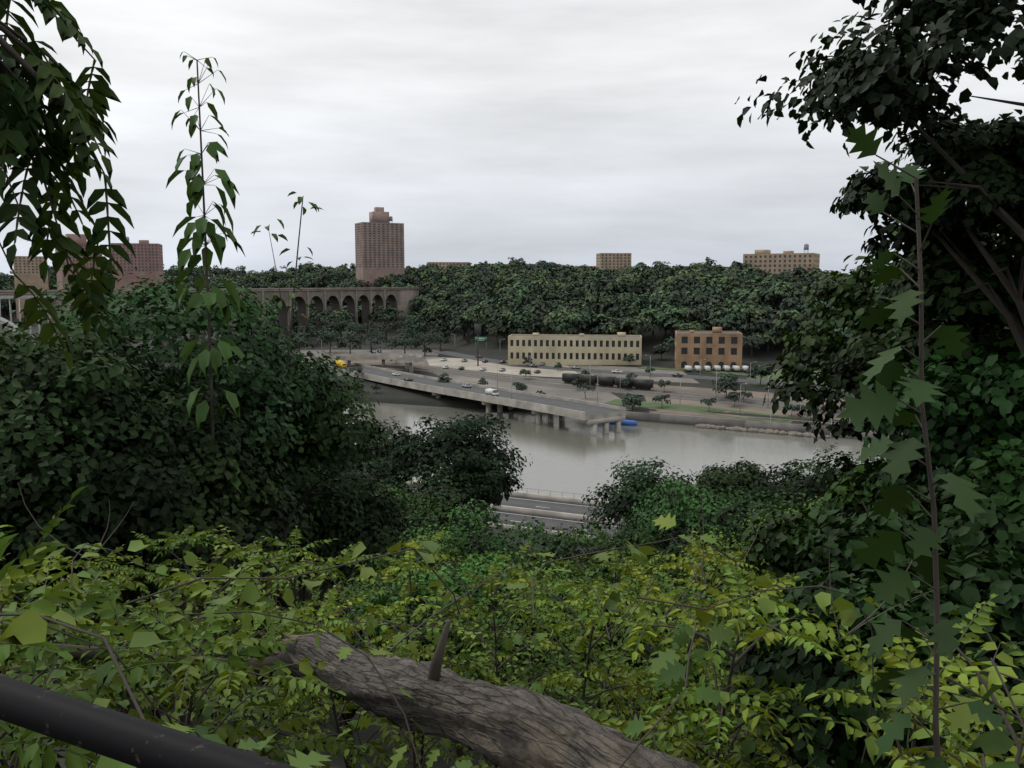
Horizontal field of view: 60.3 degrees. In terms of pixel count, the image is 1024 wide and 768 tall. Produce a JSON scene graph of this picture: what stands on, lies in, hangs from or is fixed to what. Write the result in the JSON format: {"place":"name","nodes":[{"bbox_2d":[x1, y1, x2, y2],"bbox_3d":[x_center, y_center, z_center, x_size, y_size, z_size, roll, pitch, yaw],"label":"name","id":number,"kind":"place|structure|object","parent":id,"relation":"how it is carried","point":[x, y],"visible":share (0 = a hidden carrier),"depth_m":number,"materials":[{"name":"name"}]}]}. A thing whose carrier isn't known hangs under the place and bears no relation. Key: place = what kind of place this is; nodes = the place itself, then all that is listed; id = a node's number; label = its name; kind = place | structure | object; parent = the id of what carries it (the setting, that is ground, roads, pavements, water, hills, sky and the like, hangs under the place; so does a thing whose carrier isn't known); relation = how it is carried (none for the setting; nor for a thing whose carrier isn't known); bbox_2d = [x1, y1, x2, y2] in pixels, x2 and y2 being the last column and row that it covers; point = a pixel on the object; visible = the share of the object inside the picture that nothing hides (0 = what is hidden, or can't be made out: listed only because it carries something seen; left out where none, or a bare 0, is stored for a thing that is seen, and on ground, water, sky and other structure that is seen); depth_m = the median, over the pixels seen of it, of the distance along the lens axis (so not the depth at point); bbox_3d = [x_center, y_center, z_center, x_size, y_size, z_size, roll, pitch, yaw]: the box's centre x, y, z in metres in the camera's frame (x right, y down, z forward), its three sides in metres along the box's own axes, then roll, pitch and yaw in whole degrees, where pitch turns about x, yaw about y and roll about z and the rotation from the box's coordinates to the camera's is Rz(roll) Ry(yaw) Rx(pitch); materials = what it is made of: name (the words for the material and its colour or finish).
{"place":"outdoors","nodes":[
{"label":"outdoors","id":0,"kind":"place"},
{"bbox_2d":[0,0,135,372],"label":"tree branch","id":1,"kind":"object","parent":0,"point":[78,112],"depth_m":3.30,"materials":[{"name":"green plant"}]},
{"bbox_2d":[0,287,860,767],"bbox_3d":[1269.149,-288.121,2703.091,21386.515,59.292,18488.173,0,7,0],"label":"ground","id":2,"kind":"structure","parent":0,"point":[498,351],"depth_m":360.28,"materials":[{"name":"green plant"}]},
{"bbox_2d":[0,294,55,341],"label":"steel bridge","id":3,"kind":"structure","parent":2,"relation":"on","point":[3,320],"depth_m":379.34,"materials":[{"name":"grey metal"}]},
{"bbox_2d":[13,256,48,318],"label":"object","id":4,"kind":"structure","parent":2,"relation":"on","point":[26,273],"depth_m":871.79,"materials":[{"name":"brick"}]},
{"bbox_2d":[55,234,101,289],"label":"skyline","id":5,"kind":"structure","parent":2,"relation":"on","point":[82,241],"depth_m":807.85,"materials":[{"name":"brown"}]},
{"bbox_2d":[111,236,163,314],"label":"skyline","id":6,"kind":"structure","parent":2,"relation":"on","point":[147,254],"depth_m":819.85,"materials":[{"name":"brown brick"}]},
{"bbox_2d":[0,675,296,767],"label":"path railing","id":7,"kind":"object","parent":2,"relation":"on","point":[137,742],"visible":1,"depth_m":1.08,"materials":[{"name":"black metal"}]},
{"bbox_2d":[0,287,418,362],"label":"arched bridge","id":8,"kind":"structure","parent":2,"relation":"on","point":[399,297],"depth_m":571.42,"materials":[{"name":"stone"}]},
{"bbox_2d":[166,52,322,754],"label":"thin saplings","id":9,"kind":"object","parent":2,"relation":"on","point":[204,356],"depth_m":18.78,"materials":[{"name":"green plant"}]},
{"bbox_2d":[28,620,699,767],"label":"fallen log","id":10,"kind":"object","parent":2,"relation":"on","point":[515,726],"depth_m":4.16,"materials":[{"name":"brown wood"}]},
{"bbox_2d":[0,304,754,767],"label":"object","id":11,"kind":"object","parent":2,"relation":"on","point":[304,594],"visible":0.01,"depth_m":27.05,"materials":[{"name":"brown plant"}]},
{"bbox_2d":[0,355,390,585],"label":"leaves","id":12,"kind":"object","parent":11,"relation":"attached to","point":[121,442],"visible":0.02,"depth_m":19.09,"materials":[{"name":"green plant"}]},
{"bbox_2d":[0,265,414,642],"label":"leaves","id":13,"kind":"object","parent":11,"relation":"attached to","point":[149,470],"visible":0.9,"depth_m":19.35,"materials":[{"name":"green plant"}]},
{"bbox_2d":[6,551,769,730],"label":"shrubs","id":14,"kind":"object","parent":11,"relation":"attached to","point":[454,636],"visible":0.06,"depth_m":31.58,"materials":[{"name":"green plant"}]},
{"bbox_2d":[148,509,779,696],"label":"bushes","id":15,"kind":"object","parent":11,"relation":"on","point":[677,573],"visible":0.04,"depth_m":57.97,"materials":[{"name":"green plant"}]},
{"bbox_2d":[285,464,856,596],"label":"bushes","id":16,"kind":"object","parent":11,"relation":"attached to","point":[603,541],"visible":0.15,"depth_m":80.70,"materials":[{"name":"green plant"}]},
{"bbox_2d":[355,207,404,286],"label":"skyline tower","id":17,"kind":"structure","parent":2,"relation":"on","point":[379,244],"depth_m":749.84,"materials":[{"name":"brown"}]},
{"bbox_2d":[1,273,850,356],"bbox_3d":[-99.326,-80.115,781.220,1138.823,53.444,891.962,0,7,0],"label":"tree trunks","id":18,"kind":"object","parent":2,"relation":"on","point":[463,333],"visible":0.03,"depth_m":491.45,"materials":[{"name":"grey plant"}]},
{"bbox_2d":[0,257,943,348],"bbox_3d":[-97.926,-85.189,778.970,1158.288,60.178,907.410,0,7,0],"label":"hill tree crowns","id":19,"kind":"object","parent":18,"relation":"on","point":[721,295],"visible":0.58,"depth_m":527.77,"materials":[{"name":"green plant"}]},
{"bbox_2d":[427,262,468,268],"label":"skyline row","id":20,"kind":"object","parent":2,"relation":"on","point":[443,264],"visible":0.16,"depth_m":871.35,"materials":[{"name":"grey"}]},
{"bbox_2d":[297,353,625,434],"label":"viaduct","id":21,"kind":"object","parent":2,"relation":"on","point":[593,414],"visible":0.56,"depth_m":315.89,"materials":[{"name":"concrete"}]},
{"bbox_2d":[336,360,346,367],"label":"yellow vehicle","id":22,"kind":"object","parent":21,"relation":"on","point":[341,364],"visible":0.92,"depth_m":412.90,"materials":[{"name":"yellow metal"}]},
{"bbox_2d":[485,388,498,395],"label":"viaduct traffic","id":23,"kind":"object","parent":21,"relation":"on","point":[492,392],"visible":0.89,"depth_m":312.07,"materials":[{"name":"grey metal"}]},
{"bbox_2d":[437,324,486,365],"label":"highway signs","id":24,"kind":"object","parent":2,"relation":"on","point":[477,331],"visible":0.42,"depth_m":419.20,"materials":[{"name":"green metal"}]},
{"bbox_2d":[18,484,945,656],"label":"dead twigs","id":25,"kind":"object","parent":2,"relation":"on","point":[665,615],"visible":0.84,"depth_m":6.15,"materials":[{"name":"brown wood"}]},
{"bbox_2d":[0,513,1023,767],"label":"vines","id":26,"kind":"object","parent":2,"relation":"on","point":[30,627],"depth_m":4.19,"materials":[{"name":"green plant"}]},
{"bbox_2d":[0,486,1023,767],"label":"shrubs","id":27,"kind":"object","parent":2,"relation":"on","point":[232,678],"depth_m":6.15,"materials":[{"name":"green plant"}]},
{"bbox_2d":[255,334,831,438],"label":"lamp and utility poles","id":28,"kind":"object","parent":2,"relation":"on","point":[650,361],"visible":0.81,"depth_m":310.18,"materials":[{"name":"grey"}]},
{"bbox_2d":[398,480,689,542],"bbox_3d":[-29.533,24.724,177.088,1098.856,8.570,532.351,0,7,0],"label":"road","id":29,"kind":"structure","parent":2,"relation":"on","point":[552,509],"depth_m":159.69,"materials":[{"name":"grey asphalt"}]},
{"bbox_2d":[280,317,823,410],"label":"tree trunks","id":30,"kind":"object","parent":2,"relation":"on","point":[761,376],"visible":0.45,"depth_m":472.50,"materials":[{"name":"grey"}]},
{"bbox_2d":[244,299,853,407],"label":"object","id":31,"kind":"object","parent":30,"relation":"on","point":[637,399],"visible":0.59,"depth_m":465.18,"materials":[{"name":"green plant"}]},
{"bbox_2d":[306,347,824,414],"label":"flat scrub crowns","id":32,"kind":"object","parent":2,"relation":"on","point":[522,386],"visible":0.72,"depth_m":341.24,"materials":[{"name":"green plant"}]},
{"bbox_2d":[508,332,641,364],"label":"cream building","id":33,"kind":"structure","parent":2,"relation":"on","point":[581,349],"depth_m":417.41,"materials":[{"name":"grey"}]},
{"bbox_2d":[297,350,902,432],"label":"flat surfaces","id":34,"kind":"object","parent":2,"relation":"on","point":[689,405],"visible":0.52,"depth_m":361.01,"materials":[{"name":"concrete"}]},
{"bbox_2d":[397,365,844,412],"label":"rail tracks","id":35,"kind":"object","parent":34,"relation":"on","point":[608,388],"visible":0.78,"depth_m":345.79,"materials":[{"name":"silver metal"}]},
{"bbox_2d":[562,373,653,389],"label":"freight train","id":36,"kind":"object","parent":35,"relation":"on","point":[643,384],"visible":0.81,"depth_m":349.27,"materials":[{"name":"paint"}]},
{"bbox_2d":[672,373,682,376],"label":"road car","id":37,"kind":"object","parent":34,"relation":"on","point":[677,374],"visible":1,"depth_m":373.24,"materials":[{"name":"grey metal"}]},
{"bbox_2d":[684,365,691,370],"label":"parked van","id":38,"kind":"object","parent":34,"relation":"on","point":[688,367],"visible":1,"depth_m":387.31,"materials":[{"name":"grey metal"}]},
{"bbox_2d":[694,365,699,370],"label":"parked van","id":39,"kind":"object","parent":34,"relation":"on","point":[696,367],"visible":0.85,"depth_m":386.71,"materials":[{"name":"grey metal"}]},
{"bbox_2d":[704,366,709,370],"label":"parked van","id":40,"kind":"object","parent":34,"relation":"on","point":[706,368],"visible":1,"depth_m":385.60,"materials":[{"name":"grey metal"}]},
{"bbox_2d":[596,253,630,272],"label":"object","id":41,"kind":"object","parent":2,"relation":"on","point":[612,261],"visible":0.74,"depth_m":839.54,"materials":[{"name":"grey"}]},
{"bbox_2d":[310,411,937,570],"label":"bank trees","id":42,"kind":"object","parent":2,"relation":"on","point":[449,472],"depth_m":120.36,"materials":[{"name":"green plant"}]},
{"bbox_2d":[333,425,839,553],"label":"bank tree leaves","id":43,"kind":"object","parent":42,"relation":"attached to","point":[403,457],"visible":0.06,"depth_m":122.72,"materials":[{"name":"green plant"}]},
{"bbox_2d":[675,327,742,369],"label":"tan building","id":44,"kind":"structure","parent":2,"relation":"on","point":[716,346],"depth_m":392.20,"materials":[{"name":"brick"}]},
{"bbox_2d":[712,365,720,370],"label":"parked van","id":45,"kind":"object","parent":2,"relation":"on","point":[716,367],"visible":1,"depth_m":387.09,"materials":[{"name":"grey metal"}]},
{"bbox_2d":[722,365,729,370],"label":"parked van","id":46,"kind":"object","parent":2,"relation":"on","point":[726,367],"visible":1,"depth_m":385.38,"materials":[{"name":"grey metal"}]},
{"bbox_2d":[731,365,739,370],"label":"parked van","id":47,"kind":"object","parent":2,"relation":"on","point":[735,367],"visible":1,"depth_m":384.39,"materials":[{"name":"grey metal"}]},
{"bbox_2d":[625,411,905,440],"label":"bank wall","id":48,"kind":"structure","parent":2,"relation":"on","point":[670,418],"depth_m":282.13,"materials":[{"name":"concrete"}]},
{"bbox_2d":[743,243,819,273],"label":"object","id":49,"kind":"structure","parent":2,"relation":"on","point":[766,260],"depth_m":602.80,"materials":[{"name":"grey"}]},
{"bbox_2d":[720,221,1023,767],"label":"tree","id":50,"kind":"object","parent":2,"relation":"on","point":[974,425],"depth_m":8.56,"materials":[{"name":"green plant"}]},
{"bbox_2d":[735,0,1023,353],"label":"tree","id":51,"kind":"object","parent":2,"relation":"on","point":[879,86],"depth_m":8.03,"materials":[{"name":"green plant"}]},
{"bbox_2d":[836,124,1008,767],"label":"lobed sapling","id":52,"kind":"object","parent":2,"relation":"on","point":[896,583],"depth_m":2.48,"materials":[{"name":"green plant"}]},
{"bbox_2d":[0,0,1023,277],"label":"sky","id":53,"kind":"structure","parent":0,"point":[563,132],"materials":[{"name":"grey"}]},
{"bbox_2d":[292,553,766,615],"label":"shrubs","id":54,"kind":"object","parent":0,"point":[435,568],"depth_m":56.19,"materials":[{"name":"green plant"}]},
{"bbox_2d":[355,358,820,418],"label":"scrub trunks","id":55,"kind":"object","parent":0,"point":[629,365],"visible":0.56,"depth_m":327.08,"materials":[{"name":"brown wood"}]},
{"bbox_2d":[369,500,850,582],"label":"bushes","id":56,"kind":"object","parent":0,"point":[719,514],"visible":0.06,"depth_m":80.40,"materials":[{"name":"green plant"}]},
{"bbox_2d":[334,400,886,500],"bbox_3d":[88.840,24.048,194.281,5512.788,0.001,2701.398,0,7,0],"label":"river water","id":57,"kind":"structure","parent":0,"point":[569,456],"depth_m":249.71,"materials":[{"name":"grey liquid"}]},
{"bbox_2d":[601,420,636,425],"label":"work boat","id":58,"kind":"object","parent":57,"relation":"on","point":[630,422],"visible":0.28,"depth_m":286.54,"materials":[{"name":"blue metal"}]},
{"bbox_2d":[695,423,831,438],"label":"bank riprap","id":59,"kind":"object","parent":57,"relation":"in","point":[766,431],"visible":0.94,"depth_m":273.01,"materials":[{"name":"grey stone"}]}
]}

